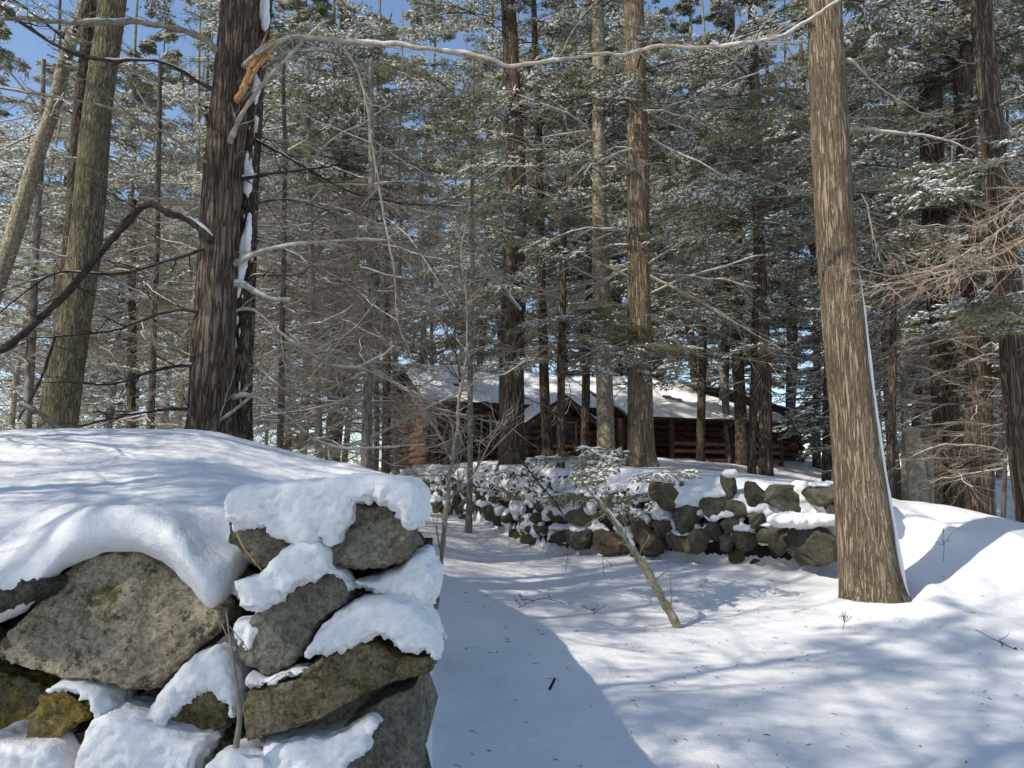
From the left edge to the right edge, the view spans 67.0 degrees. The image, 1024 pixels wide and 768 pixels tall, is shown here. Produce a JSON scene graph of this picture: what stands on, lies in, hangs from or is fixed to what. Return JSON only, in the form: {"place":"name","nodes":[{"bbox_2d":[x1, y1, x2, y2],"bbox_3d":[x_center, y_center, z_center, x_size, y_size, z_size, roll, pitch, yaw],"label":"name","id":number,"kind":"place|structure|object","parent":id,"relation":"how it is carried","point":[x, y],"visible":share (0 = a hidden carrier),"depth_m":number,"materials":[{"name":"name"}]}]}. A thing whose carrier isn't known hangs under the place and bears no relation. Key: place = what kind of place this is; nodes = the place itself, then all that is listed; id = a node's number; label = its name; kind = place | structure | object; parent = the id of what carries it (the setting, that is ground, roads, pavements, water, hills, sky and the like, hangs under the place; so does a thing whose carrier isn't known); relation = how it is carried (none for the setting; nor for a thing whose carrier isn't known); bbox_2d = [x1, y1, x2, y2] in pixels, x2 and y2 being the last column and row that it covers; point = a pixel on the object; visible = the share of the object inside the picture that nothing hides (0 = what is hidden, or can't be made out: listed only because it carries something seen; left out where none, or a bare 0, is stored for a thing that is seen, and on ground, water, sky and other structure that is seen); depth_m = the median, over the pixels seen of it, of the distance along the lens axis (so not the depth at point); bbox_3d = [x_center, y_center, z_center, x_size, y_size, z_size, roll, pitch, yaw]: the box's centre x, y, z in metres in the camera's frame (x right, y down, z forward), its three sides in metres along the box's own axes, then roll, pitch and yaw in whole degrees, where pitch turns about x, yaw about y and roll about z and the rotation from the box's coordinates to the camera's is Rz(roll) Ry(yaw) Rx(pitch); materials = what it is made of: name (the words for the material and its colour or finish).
{"place":"outdoors","nodes":[
{"label":"outdoors","id":0,"kind":"place"},
{"bbox_2d":[0,0,1023,475],"label":"sky","id":1,"kind":"structure","parent":0,"point":[24,43],"materials":[{"name":"blue"}]},
{"bbox_2d":[379,454,1023,767],"bbox_3d":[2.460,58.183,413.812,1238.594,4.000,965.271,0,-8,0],"label":"snow ground","id":2,"kind":"structure","parent":0,"point":[875,722],"depth_m":6.55,"materials":[{"name":"white snow"}]},
{"bbox_2d":[0,26,49,377],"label":"hemlock","id":3,"kind":"object","parent":2,"relation":"on","point":[3,31],"visible":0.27,"depth_m":21.91,"materials":[{"name":"plant"}]},
{"bbox_2d":[0,21,53,423],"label":"hemlock","id":4,"kind":"object","parent":2,"relation":"on","point":[2,80],"visible":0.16,"depth_m":39.11,"materials":[{"name":"plant"}]},
{"bbox_2d":[0,0,54,371],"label":"hemlock","id":5,"kind":"object","parent":2,"relation":"on","point":[24,66],"visible":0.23,"depth_m":32.99,"materials":[{"name":"green plant"}]},
{"bbox_2d":[0,96,128,429],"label":"bare tree","id":6,"kind":"object","parent":2,"relation":"on","point":[16,373],"visible":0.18,"depth_m":23.31,"materials":[{"name":"brown plant"}]},
{"bbox_2d":[0,36,142,422],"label":"hemlock","id":7,"kind":"object","parent":2,"relation":"on","point":[41,258],"visible":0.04,"depth_m":45.14,"materials":[{"name":"green plant"}]},
{"bbox_2d":[0,60,143,429],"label":"hemlock","id":8,"kind":"object","parent":2,"relation":"on","point":[7,392],"visible":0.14,"depth_m":25.10,"materials":[{"name":"green plant"}]},
{"bbox_2d":[0,0,145,429],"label":"hemlock","id":9,"kind":"object","parent":2,"relation":"on","point":[49,71],"visible":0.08,"depth_m":30.50,"materials":[{"name":"plant"}]},
{"bbox_2d":[0,59,188,429],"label":"sapling","id":10,"kind":"object","parent":2,"relation":"on","point":[32,354],"visible":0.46,"depth_m":14.43,"materials":[{"name":"green plant"}]},
{"bbox_2d":[19,0,190,428],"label":"hemlock","id":11,"kind":"object","parent":2,"relation":"on","point":[145,46],"visible":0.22,"depth_m":26.57,"materials":[{"name":"plant"}]},
{"bbox_2d":[21,22,194,428],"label":"hemlock","id":12,"kind":"object","parent":2,"relation":"on","point":[159,37],"visible":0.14,"depth_m":40.79,"materials":[{"name":"green plant"}]},
{"bbox_2d":[37,68,189,425],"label":"hemlock","id":13,"kind":"object","parent":2,"relation":"on","point":[163,114],"visible":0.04,"depth_m":48.59,"materials":[{"name":"plant"}]},
{"bbox_2d":[0,80,257,428],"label":"young hemlock","id":14,"kind":"object","parent":2,"relation":"on","point":[55,211],"visible":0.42,"depth_m":14.82,"materials":[{"name":"green plant"}]},
{"bbox_2d":[94,10,208,428],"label":"hemlock","id":15,"kind":"object","parent":2,"relation":"on","point":[165,273],"visible":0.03,"depth_m":34.98,"materials":[{"name":"plant"}]},
{"bbox_2d":[25,59,280,445],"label":"sapling","id":16,"kind":"object","parent":2,"relation":"on","point":[154,345],"visible":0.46,"depth_m":13.15,"materials":[{"name":"plant"}]},
{"bbox_2d":[39,0,282,427],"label":"bare tree","id":17,"kind":"object","parent":2,"relation":"on","point":[197,116],"visible":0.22,"depth_m":22.38,"materials":[{"name":"plant"}]},
{"bbox_2d":[86,1,277,428],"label":"hemlock","id":18,"kind":"object","parent":2,"relation":"on","point":[195,182],"visible":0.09,"depth_m":22.25,"materials":[{"name":"green plant"}]},
{"bbox_2d":[0,428,432,767],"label":"snow bank","id":19,"kind":"structure","parent":2,"relation":"on","point":[69,497],"depth_m":3.55,"materials":[{"name":"white snow"}]},
{"bbox_2d":[1,376,63,428],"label":"fallen branch","id":20,"kind":"object","parent":19,"relation":"on","point":[52,422],"visible":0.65,"depth_m":6.71,"materials":[{"name":"grey wood"}]},
{"bbox_2d":[2,0,167,424],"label":"tree","id":21,"kind":"object","parent":19,"relation":"on","point":[87,34],"visible":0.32,"depth_m":12.64,"materials":[{"name":"brown plant"}]},
{"bbox_2d":[0,0,178,415],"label":"tree","id":22,"kind":"object","parent":19,"relation":"on","point":[15,229],"visible":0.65,"depth_m":13.05,"materials":[{"name":"brown plant"}]},
{"bbox_2d":[0,0,185,428],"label":"tree","id":23,"kind":"object","parent":19,"relation":"on","point":[62,403],"visible":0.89,"depth_m":9.45,"materials":[{"name":"brown plant"}]},
{"bbox_2d":[172,0,493,440],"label":"tree","id":24,"kind":"object","parent":19,"relation":"on","point":[245,330],"visible":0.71,"depth_m":8.44,"materials":[{"name":"brown plant"}]},
{"bbox_2d":[0,0,840,460],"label":"tree","id":25,"kind":"object","parent":19,"relation":"on","point":[212,364],"visible":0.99,"depth_m":8.14,"materials":[{"name":"brown plant"}]},
{"bbox_2d":[0,473,446,767],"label":"stone wall","id":26,"kind":"structure","parent":2,"relation":"on","point":[115,659],"depth_m":2.80,"materials":[{"name":"beige stone"}]},
{"bbox_2d":[214,610,248,748],"bbox_3d":[-0.973,1.013,2.665,0.128,0.458,0.023,0,-8,0],"label":"dead twig","id":27,"kind":"object","parent":26,"relation":"on","point":[236,741],"visible":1,"depth_m":2.66,"materials":[{"name":"grey wood"}]},
{"bbox_2d":[108,0,354,429],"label":"hemlock","id":28,"kind":"object","parent":2,"relation":"on","point":[276,27],"visible":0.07,"depth_m":30.41,"materials":[{"name":"plant"}]},
{"bbox_2d":[118,0,351,442],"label":"hemlock","id":29,"kind":"object","parent":2,"relation":"on","point":[214,16],"visible":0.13,"depth_m":18.30,"materials":[{"name":"plant"}]},
{"bbox_2d":[146,0,468,467],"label":"sapling","id":30,"kind":"object","parent":2,"relation":"on","point":[308,163],"visible":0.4,"depth_m":13.64,"materials":[{"name":"green plant"}]},
{"bbox_2d":[138,62,485,454],"bbox_3d":[-3.626,-1.538,11.311,6.359,6.877,4.406,-4,-9,24],"label":"sapling","id":31,"kind":"object","parent":2,"relation":"on","point":[281,435],"visible":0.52,"depth_m":11.23,"materials":[{"name":"plant"}]},
{"bbox_2d":[253,0,380,452],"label":"hemlock","id":32,"kind":"object","parent":2,"relation":"on","point":[305,13],"visible":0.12,"depth_m":33.22,"materials":[{"name":"plant"}]},
{"bbox_2d":[253,0,400,460],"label":"hemlock","id":33,"kind":"object","parent":2,"relation":"on","point":[321,10],"visible":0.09,"depth_m":23.65,"materials":[{"name":"plant"}]},
{"bbox_2d":[172,19,486,461],"bbox_3d":[-4.865,-3.179,20.151,8.446,12.827,3.560,0,-8,0],"label":"young hemlock","id":34,"kind":"object","parent":2,"relation":"on","point":[410,132],"visible":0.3,"depth_m":20.30,"materials":[{"name":"green plant"}]},
{"bbox_2d":[254,109,418,456],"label":"hemlock","id":35,"kind":"object","parent":2,"relation":"on","point":[341,434],"visible":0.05,"depth_m":28.45,"materials":[{"name":"green plant"}]},
{"bbox_2d":[115,58,571,527],"bbox_3d":[-2.349,-1.456,11.840,6.708,7.485,5.627,0,-8,0],"label":"sapling","id":36,"kind":"object","parent":2,"relation":"on","point":[366,426],"visible":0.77,"depth_m":11.47,"materials":[{"name":"plant"}]},
{"bbox_2d":[253,0,435,461],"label":"hemlock","id":37,"kind":"object","parent":2,"relation":"on","point":[356,169],"visible":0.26,"depth_m":19.49,"materials":[{"name":"plant"}]},
{"bbox_2d":[295,12,448,462],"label":"hemlock","id":38,"kind":"object","parent":2,"relation":"on","point":[384,19],"visible":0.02,"depth_m":41.91,"materials":[{"name":"plant"}]},
{"bbox_2d":[255,60,500,496],"bbox_3d":[-2.719,-1.935,14.750,5.059,9.290,4.171,0,-8,0],"label":"sapling","id":39,"kind":"object","parent":2,"relation":"on","point":[376,392],"visible":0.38,"depth_m":14.43,"materials":[{"name":"plant"}]},
{"bbox_2d":[302,0,458,457],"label":"hemlock","id":40,"kind":"object","parent":2,"relation":"on","point":[406,108],"visible":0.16,"depth_m":24.98,"materials":[{"name":"plant"}]},
{"bbox_2d":[258,0,523,473],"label":"young hemlock","id":41,"kind":"object","parent":2,"relation":"on","point":[332,85],"visible":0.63,"depth_m":14.36,"materials":[{"name":"green plant"}]},
{"bbox_2d":[305,9,495,474],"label":"bare tree","id":42,"kind":"object","parent":2,"relation":"on","point":[396,357],"visible":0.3,"depth_m":20.61,"materials":[{"name":"plant"}]},
{"bbox_2d":[380,101,479,364],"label":"bare tree","id":43,"kind":"object","parent":2,"relation":"on","point":[432,328],"visible":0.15,"depth_m":36.01,"materials":[{"name":"brown plant"}]},
{"bbox_2d":[351,0,532,381],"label":"hemlock","id":44,"kind":"object","parent":2,"relation":"on","point":[414,15],"visible":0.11,"depth_m":38.10,"materials":[{"name":"plant"}]},
{"bbox_2d":[392,200,531,608],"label":"sapling","id":45,"kind":"object","parent":2,"relation":"on","point":[441,544],"visible":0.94,"depth_m":6.93,"materials":[{"name":"plant"}]},
{"bbox_2d":[400,75,532,371],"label":"hemlock","id":46,"kind":"object","parent":2,"relation":"on","point":[455,182],"visible":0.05,"depth_m":52.36,"materials":[{"name":"plant"}]},
{"bbox_2d":[413,59,527,532],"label":"sapling","id":47,"kind":"object","parent":2,"relation":"on","point":[469,503],"visible":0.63,"depth_m":15.12,"materials":[{"name":"plant"}]},
{"bbox_2d":[392,134,569,523],"bbox_3d":[-0.377,-0.805,9.318,2.489,4.875,1.465,-6,-10,39],"label":"dead limb","id":48,"kind":"object","parent":2,"relation":"on","point":[516,304],"visible":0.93,"depth_m":9.75,"materials":[{"name":"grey wood"}]},
{"bbox_2d":[413,61,555,371],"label":"hemlock","id":49,"kind":"object","parent":2,"relation":"on","point":[463,334],"visible":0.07,"depth_m":42.54,"materials":[{"name":"plant"}]},
{"bbox_2d":[405,9,566,366],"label":"hemlock","id":50,"kind":"object","parent":2,"relation":"on","point":[490,122],"visible":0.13,"depth_m":31.79,"materials":[{"name":"plant"}]},
{"bbox_2d":[380,0,625,470],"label":"tree","id":51,"kind":"object","parent":2,"relation":"on","point":[512,259],"visible":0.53,"depth_m":16.82,"materials":[{"name":"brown plant"}]},
{"bbox_2d":[449,1,593,373],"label":"hemlock","id":52,"kind":"object","parent":2,"relation":"on","point":[477,325],"visible":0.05,"depth_m":35.01,"materials":[{"name":"plant"}]},
{"bbox_2d":[364,52,701,455],"bbox_3d":[0.702,-3.267,19.228,8.268,10.570,3.288,0,-8,0],"label":"young hemlock","id":53,"kind":"object","parent":2,"relation":"on","point":[585,423],"visible":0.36,"depth_m":18.92,"materials":[{"name":"green plant"}]},
{"bbox_2d":[407,0,662,456],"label":"tree","id":54,"kind":"object","parent":2,"relation":"on","point":[546,425],"visible":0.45,"depth_m":18.22,"materials":[{"name":"green plant"}]},
{"bbox_2d":[418,0,693,374],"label":"young hemlock","id":55,"kind":"object","parent":2,"relation":"on","point":[615,20],"visible":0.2,"depth_m":29.71,"materials":[{"name":"green plant"}]},
{"bbox_2d":[399,85,731,467],"bbox_3d":[1.117,-2.030,14.786,6.554,7.583,2.704,1,-8,-7],"label":"young hemlock","id":56,"kind":"object","parent":2,"relation":"on","point":[662,347],"visible":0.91,"depth_m":14.58,"materials":[{"name":"green plant"}]},
{"bbox_2d":[527,470,603,508],"bbox_3d":[0.936,1.754,12.793,1.399,0.680,1.175,0,-8,0],"label":"snowy shrub","id":57,"kind":"object","parent":2,"relation":"on","point":[531,491],"visible":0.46,"depth_m":12.69,"materials":[{"name":"snow"}]},
{"bbox_2d":[460,0,682,377],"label":"hemlock","id":58,"kind":"object","parent":2,"relation":"on","point":[607,41],"visible":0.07,"depth_m":33.28,"materials":[{"name":"plant"}]},
{"bbox_2d":[487,0,663,377],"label":"hemlock","id":59,"kind":"object","parent":2,"relation":"on","point":[568,358],"visible":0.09,"depth_m":31.02,"materials":[{"name":"plant"}]},
{"bbox_2d":[457,0,738,453],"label":"tree","id":60,"kind":"object","parent":2,"relation":"on","point":[605,409],"visible":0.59,"depth_m":16.52,"materials":[{"name":"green plant"}]},
{"bbox_2d":[380,364,832,470],"bbox_3d":[3.254,1.601,26.245,14.147,4.022,6.611,3,-9,-23],"label":"log cabin","id":61,"kind":"object","parent":2,"relation":"on","point":[674,409],"visible":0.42,"depth_m":23.88,"materials":[{"name":"wood"}]},
{"bbox_2d":[473,414,491,441],"bbox_3d":[-0.897,1.292,22.531,0.640,0.800,0.100,3,-9,-23],"label":"window","id":62,"kind":"structure","parent":61,"relation":"in","point":[485,424],"depth_m":22.55,"materials":[{"name":"glass"}]},
{"bbox_2d":[551,420,576,447],"bbox_3d":[1.427,1.451,22.406,0.980,0.770,0.100,3,-9,-23],"label":"window","id":63,"kind":"structure","parent":61,"relation":"in","point":[570,433],"depth_m":22.50,"materials":[{"name":"glass"}]},
{"bbox_2d":[521,445,704,627],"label":"sapling","id":64,"kind":"object","parent":2,"relation":"on","point":[609,458],"visible":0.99,"depth_m":8.46,"materials":[{"name":"brown plant"}]},
{"bbox_2d":[416,463,836,566],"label":"stone wall","id":65,"kind":"structure","parent":2,"relation":"on","point":[795,520],"depth_m":11.16,"materials":[{"name":"grey stone"}]},
{"bbox_2d":[472,467,542,501],"bbox_3d":[-0.011,1.848,14.272,1.518,0.670,1.092,0,-8,0],"label":"snowy shrub","id":66,"kind":"object","parent":65,"relation":"on","point":[508,496],"visible":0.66,"depth_m":14.13,"materials":[{"name":"snow"}]},
{"bbox_2d":[546,0,710,375],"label":"hemlock","id":67,"kind":"object","parent":2,"relation":"on","point":[616,69],"visible":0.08,"depth_m":32.20,"materials":[{"name":"plant"}]},
{"bbox_2d":[602,484,654,520],"bbox_3d":[1.801,1.828,11.854,0.812,0.594,1.091,0,-8,0],"label":"snowy shrub","id":68,"kind":"object","parent":2,"relation":"on","point":[619,488],"visible":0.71,"depth_m":11.65,"materials":[{"name":"white plant"}]},
{"bbox_2d":[552,0,717,379],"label":"hemlock","id":69,"kind":"object","parent":2,"relation":"on","point":[666,11],"visible":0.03,"depth_m":38.31,"materials":[{"name":"plant"}]},
{"bbox_2d":[501,0,805,466],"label":"tree","id":70,"kind":"object","parent":2,"relation":"on","point":[640,427],"visible":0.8,"depth_m":15.18,"materials":[{"name":"brown plant"}]},
{"bbox_2d":[565,93,746,381],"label":"hemlock","id":71,"kind":"object","parent":2,"relation":"on","point":[656,159],"visible":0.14,"depth_m":29.89,"materials":[{"name":"green plant"}]},
{"bbox_2d":[616,40,747,390],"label":"tree","id":72,"kind":"object","parent":2,"relation":"on","point":[693,374],"visible":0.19,"depth_m":28.34,"materials":[{"name":"green plant"}]},
{"bbox_2d":[432,557,1022,767],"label":"forest litter","id":73,"kind":"object","parent":2,"relation":"on","point":[697,667],"visible":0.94,"depth_m":6.41,"materials":[{"name":"plant"}]},
{"bbox_2d":[650,0,806,462],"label":"hemlock","id":74,"kind":"object","parent":2,"relation":"on","point":[724,385],"visible":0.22,"depth_m":25.14,"materials":[{"name":"plant"}]},
{"bbox_2d":[650,0,809,384],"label":"hemlock","id":75,"kind":"object","parent":2,"relation":"on","point":[683,7],"visible":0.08,"depth_m":33.54,"materials":[{"name":"plant"}]},
{"bbox_2d":[651,60,821,457],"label":"tree","id":76,"kind":"object","parent":2,"relation":"on","point":[728,368],"visible":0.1,"depth_m":26.45,"materials":[{"name":"green plant"}]},
{"bbox_2d":[651,0,823,465],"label":"tree","id":77,"kind":"object","parent":2,"relation":"on","point":[741,433],"visible":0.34,"depth_m":24.29,"materials":[{"name":"green plant"}]},
{"bbox_2d":[619,101,866,474],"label":"young hemlock","id":78,"kind":"object","parent":2,"relation":"on","point":[755,343],"visible":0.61,"depth_m":15.96,"materials":[{"name":"green plant"}]},
{"bbox_2d":[662,0,823,394],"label":"hemlock","id":79,"kind":"object","parent":2,"relation":"on","point":[712,5],"visible":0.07,"depth_m":39.72,"materials":[{"name":"plant"}]},
{"bbox_2d":[608,26,880,461],"bbox_3d":[7.267,-4.236,24.492,8.704,13.624,4.149,0,-8,0],"label":"young hemlock","id":80,"kind":"object","parent":2,"relation":"on","point":[700,429],"visible":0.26,"depth_m":24.38,"materials":[{"name":"green plant"}]},
{"bbox_2d":[647,0,877,476],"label":"tree","id":81,"kind":"object","parent":2,"relation":"on","point":[765,456],"visible":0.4,"depth_m":18.19,"materials":[{"name":"green plant"}]},
{"bbox_2d":[696,1,876,408],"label":"hemlock","id":82,"kind":"object","parent":2,"relation":"on","point":[771,83],"visible":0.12,"depth_m":31.21,"materials":[{"name":"plant"}]},
{"bbox_2d":[743,0,862,408],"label":"hemlock","id":83,"kind":"object","parent":2,"relation":"on","point":[772,334],"visible":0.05,"depth_m":43.62,"materials":[{"name":"plant"}]},
{"bbox_2d":[777,355,831,481],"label":"young hemlock","id":84,"kind":"object","parent":2,"relation":"on","point":[815,426],"visible":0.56,"depth_m":17.31,"materials":[{"name":"green plant"}]},
{"bbox_2d":[743,0,882,468],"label":"hemlock","id":85,"kind":"object","parent":2,"relation":"on","point":[815,463],"visible":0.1,"depth_m":26.52,"materials":[{"name":"green plant"}]},
{"bbox_2d":[651,0,1023,498],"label":"young hemlock","id":86,"kind":"object","parent":2,"relation":"on","point":[726,197],"visible":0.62,"depth_m":13.35,"materials":[{"name":"green plant"}]},
{"bbox_2d":[744,0,931,426],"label":"hemlock","id":87,"kind":"object","parent":2,"relation":"on","point":[801,392],"visible":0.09,"depth_m":23.37,"materials":[{"name":"plant"}]},
{"bbox_2d":[745,0,931,422],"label":"hemlock","id":88,"kind":"object","parent":2,"relation":"on","point":[800,345],"visible":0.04,"depth_m":35.12,"materials":[{"name":"plant"}]},
{"bbox_2d":[685,0,993,603],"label":"tree","id":89,"kind":"object","parent":2,"relation":"on","point":[870,563],"visible":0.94,"depth_m":9.10,"materials":[{"name":"brown plant"}]},
{"bbox_2d":[757,3,998,499],"bbox_3d":[9.586,-7.172,21.024,5.515,22.155,6.505,-7,-10,39],"label":"hemlock","id":90,"kind":"object","parent":2,"relation":"on","point":[811,386],"visible":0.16,"depth_m":20.09,"materials":[{"name":"plant"}]},
{"bbox_2d":[774,75,1010,500],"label":"sapling","id":91,"kind":"object","parent":2,"relation":"on","point":[903,390],"visible":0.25,"depth_m":16.51,"materials":[{"name":"plant"}]},
{"bbox_2d":[783,0,1023,508],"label":"tree","id":92,"kind":"object","parent":2,"relation":"on","point":[941,394],"visible":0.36,"depth_m":14.14,"materials":[{"name":"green plant"}]},
{"bbox_2d":[793,0,1023,515],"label":"tree","id":93,"kind":"object","parent":2,"relation":"on","point":[979,497],"visible":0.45,"depth_m":13.54,"materials":[{"name":"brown plant"}]},
{"bbox_2d":[796,39,1023,445],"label":"young hemlock","id":94,"kind":"object","parent":2,"relation":"on","point":[917,419],"visible":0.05,"depth_m":19.42,"materials":[{"name":"green plant"}]},
{"bbox_2d":[904,427,928,502],"bbox_3d":[8.072,1.899,15.391,0.490,2.067,0.476,0,-8,0],"label":"tree stump","id":95,"kind":"object","parent":2,"relation":"on","point":[915,473],"visible":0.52,"depth_m":15.29,"materials":[{"name":"grey wood"}]},
{"bbox_2d":[845,0,1023,522],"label":"tree","id":96,"kind":"object","parent":2,"relation":"on","point":[990,87],"visible":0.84,"depth_m":12.01,"materials":[{"name":"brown plant"}]},
{"bbox_2d":[859,0,1023,457],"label":"tree","id":97,"kind":"object","parent":2,"relation":"on","point":[952,219],"visible":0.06,"depth_m":19.55,"materials":[{"name":"green plant"}]},
{"bbox_2d":[871,60,1023,518],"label":"tree","id":98,"kind":"object","parent":2,"relation":"on","point":[1004,464],"visible":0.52,"depth_m":12.60,"materials":[{"name":"plant"}]},
{"bbox_2d":[885,0,1023,504],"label":"hemlock","id":99,"kind":"object","parent":2,"relation":"on","point":[979,152],"visible":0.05,"depth_m":18.09,"materials":[{"name":"plant"}]},
{"bbox_2d":[818,130,1023,318],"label":"branches","id":100,"kind":"object","parent":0,"point":[986,258],"visible":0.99,"depth_m":8.89,"materials":[{"name":"brown wood"}]},
{"bbox_2d":[860,150,1023,341],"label":"young hemlock","id":101,"kind":"object","parent":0,"point":[941,195],"visible":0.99,"depth_m":9.46,"materials":[{"name":"green plant"}]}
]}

